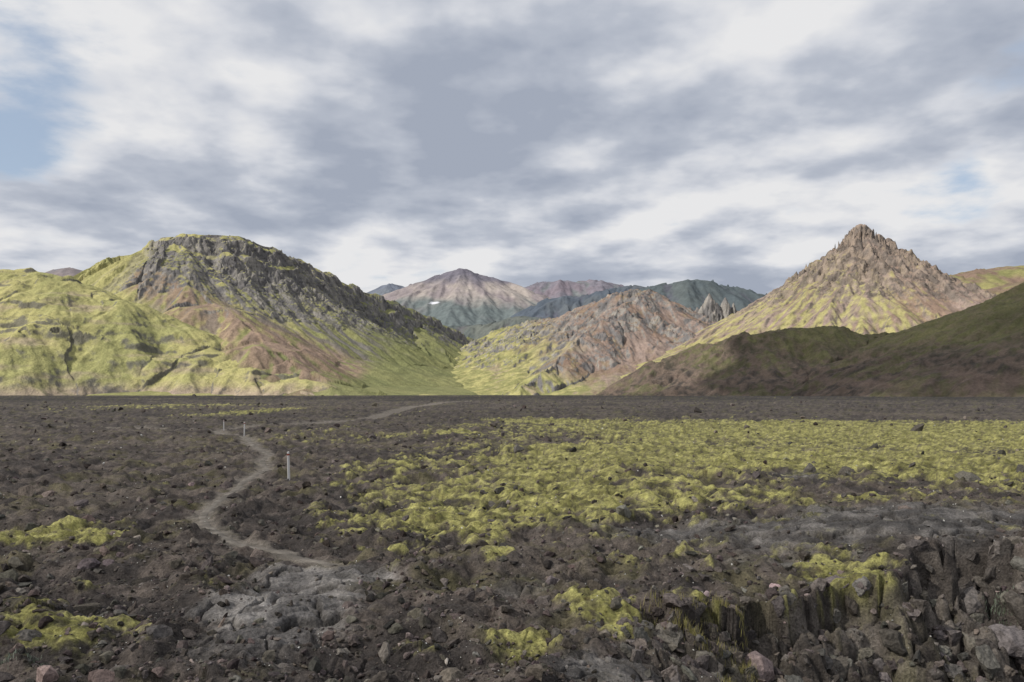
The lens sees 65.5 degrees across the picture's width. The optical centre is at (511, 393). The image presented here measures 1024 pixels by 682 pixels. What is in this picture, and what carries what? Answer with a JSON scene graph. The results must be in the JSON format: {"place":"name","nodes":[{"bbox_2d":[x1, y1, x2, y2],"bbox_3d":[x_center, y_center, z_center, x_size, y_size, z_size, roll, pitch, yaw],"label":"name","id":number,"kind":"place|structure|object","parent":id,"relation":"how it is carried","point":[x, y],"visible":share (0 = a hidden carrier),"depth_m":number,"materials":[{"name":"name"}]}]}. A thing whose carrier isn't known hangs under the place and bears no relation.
{"place":"outdoors","nodes":[
{"label":"outdoors","id":0,"kind":"place"},
{"bbox_2d":[0,649,51,665],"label":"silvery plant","id":1,"kind":"object","parent":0,"point":[27,654],"visible":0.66,"depth_m":8.62,"materials":[{"name":"grey plant"}]},
{"bbox_2d":[45,267,81,276],"bbox_3d":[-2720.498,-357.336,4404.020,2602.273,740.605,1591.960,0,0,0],"label":"red mountain","id":2,"kind":"structure","parent":0,"point":[69,271],"depth_m":4485.05,"materials":[{"name":"stone"}]},
{"bbox_2d":[0,267,337,395],"bbox_3d":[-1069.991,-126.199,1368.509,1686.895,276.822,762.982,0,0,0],"label":"green hill","id":3,"kind":"structure","parent":0,"point":[66,335],"depth_m":1190.68,"materials":[{"name":"green plant"}]},
{"bbox_2d":[73,233,477,395],"bbox_3d":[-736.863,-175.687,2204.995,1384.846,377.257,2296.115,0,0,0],"label":"mountain","id":4,"kind":"structure","parent":0,"point":[270,310],"depth_m":1664.95,"materials":[{"name":"green plant"}]},
{"bbox_2d":[367,283,403,294],"bbox_3d":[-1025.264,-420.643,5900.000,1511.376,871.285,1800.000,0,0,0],"label":"distant peak","id":5,"kind":"structure","parent":0,"point":[385,289],"depth_m":6054.95,"materials":[{"name":"grey stone"}]},
{"bbox_2d":[382,268,551,325],"bbox_3d":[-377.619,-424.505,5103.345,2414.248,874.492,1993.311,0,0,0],"label":"rhyolite mountain","id":6,"kind":"structure","parent":0,"point":[460,297],"depth_m":4978.12,"materials":[{"name":"stone"}]},
{"bbox_2d":[448,316,550,339],"bbox_3d":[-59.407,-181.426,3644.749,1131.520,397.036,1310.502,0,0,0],"label":"dark green mountain","id":7,"kind":"structure","parent":0,"point":[477,331],"depth_m":3812.70,"materials":[{"name":"stone"}]},
{"bbox_2d":[0,395,1023,681],"bbox_3d":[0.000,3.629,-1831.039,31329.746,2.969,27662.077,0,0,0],"label":"lava field","id":8,"kind":"structure","parent":0,"point":[674,449],"depth_m":18.39,"materials":[{"name":"black stone"}]},
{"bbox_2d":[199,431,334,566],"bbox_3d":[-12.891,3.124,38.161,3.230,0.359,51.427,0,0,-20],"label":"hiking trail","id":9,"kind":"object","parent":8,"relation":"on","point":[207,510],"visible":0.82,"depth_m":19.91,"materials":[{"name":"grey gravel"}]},
{"bbox_2d":[287,451,289,479],"bbox_3d":[-8.102,2.716,28.884,0.089,1.219,0.089,-2,2,-23],"label":"trail marker post","id":10,"kind":"object","parent":8,"relation":"on","point":[288,465],"visible":0.8,"depth_m":28.85,"materials":[{"name":"white wood"}]},
{"bbox_2d":[16,394,981,681],"bbox_3d":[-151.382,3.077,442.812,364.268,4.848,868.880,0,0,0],"label":"boulders","id":11,"kind":"object","parent":8,"relation":"on","point":[670,600],"visible":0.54,"depth_m":11.08,"materials":[{"name":"grey stone"}]},
{"bbox_2d":[3,425,1010,678],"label":"pale pebbles","id":12,"kind":"object","parent":8,"relation":"on","point":[461,527],"visible":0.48,"depth_m":15.30,"materials":[{"name":"grey stone"}]},
{"bbox_2d":[0,399,1023,681],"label":"lava rocks","id":13,"kind":"object","parent":8,"relation":"on","point":[768,671],"visible":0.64,"depth_m":12.07,"materials":[{"name":"black stone"}]},
{"bbox_2d":[640,589,756,681],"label":"grass","id":14,"kind":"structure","parent":8,"relation":"on","point":[693,632],"depth_m":11.12,"materials":[{"name":"green plant"}]},
{"bbox_2d":[610,534,1023,681],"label":"ledge boulders","id":15,"kind":"object","parent":8,"relation":"on","point":[1010,639],"visible":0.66,"depth_m":12.54,"materials":[{"name":"grey stone"}]},
{"bbox_2d":[620,626,1023,681],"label":"ledge boulders","id":16,"kind":"object","parent":8,"relation":"on","point":[631,653],"visible":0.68,"depth_m":10.35,"materials":[{"name":"grey stone"}]},
{"bbox_2d":[981,586,1022,629],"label":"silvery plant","id":17,"kind":"object","parent":8,"relation":"on","point":[998,606],"visible":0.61,"depth_m":13.65,"materials":[{"name":"plant"}]},
{"bbox_2d":[0,0,1023,294],"label":"sky","id":18,"kind":"structure","parent":0,"point":[371,144],"materials":[{"name":"grey"}]},
{"bbox_2d":[524,279,623,297],"bbox_3d":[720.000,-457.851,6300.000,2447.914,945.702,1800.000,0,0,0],"label":"red mountain","id":19,"kind":"structure","parent":0,"point":[557,288],"depth_m":6321.95,"materials":[{"name":"brown stone"}]},
{"bbox_2d":[419,288,737,394],"bbox_3d":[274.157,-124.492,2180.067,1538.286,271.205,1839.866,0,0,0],"label":"rocky ridge","id":20,"kind":"structure","parent":0,"point":[594,348],"depth_m":1730.61,"materials":[{"name":"brown stone"}]},
{"bbox_2d":[509,285,648,317],"bbox_3d":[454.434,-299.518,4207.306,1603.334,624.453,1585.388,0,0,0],"label":"dark green mountain","id":21,"kind":"structure","parent":0,"point":[554,307],"depth_m":4366.14,"materials":[{"name":"stone"}]},
{"bbox_2d":[640,279,766,310],"bbox_3d":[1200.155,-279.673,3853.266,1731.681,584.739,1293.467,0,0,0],"label":"dark green mountain","id":22,"kind":"structure","parent":0,"point":[691,294],"depth_m":3806.60,"materials":[{"name":"stone"}]},
{"bbox_2d":[620,224,996,378],"bbox_3d":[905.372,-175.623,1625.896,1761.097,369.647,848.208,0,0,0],"label":"rocky peak","id":23,"kind":"structure","parent":0,"point":[862,279],"depth_m":1529.90,"materials":[{"name":"brown stone"}]},
{"bbox_2d":[596,282,1023,396],"bbox_3d":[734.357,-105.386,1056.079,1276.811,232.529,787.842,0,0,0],"label":"dark hill","id":24,"kind":"structure","parent":0,"point":[976,350],"depth_m":955.10,"materials":[{"name":"green plant"}]},
{"bbox_2d":[949,265,1023,289],"bbox_3d":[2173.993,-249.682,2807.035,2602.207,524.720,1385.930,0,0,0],"label":"grassy hill","id":25,"kind":"structure","parent":0,"point":[985,279],"depth_m":2859.39,"materials":[{"name":"green plant"}]},
{"bbox_2d":[986,281,1023,294],"bbox_3d":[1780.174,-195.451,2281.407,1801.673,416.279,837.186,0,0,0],"label":"brown hill","id":26,"kind":"structure","parent":0,"point":[1001,289],"depth_m":2249.69,"materials":[{"name":"brown stone"}]}
]}

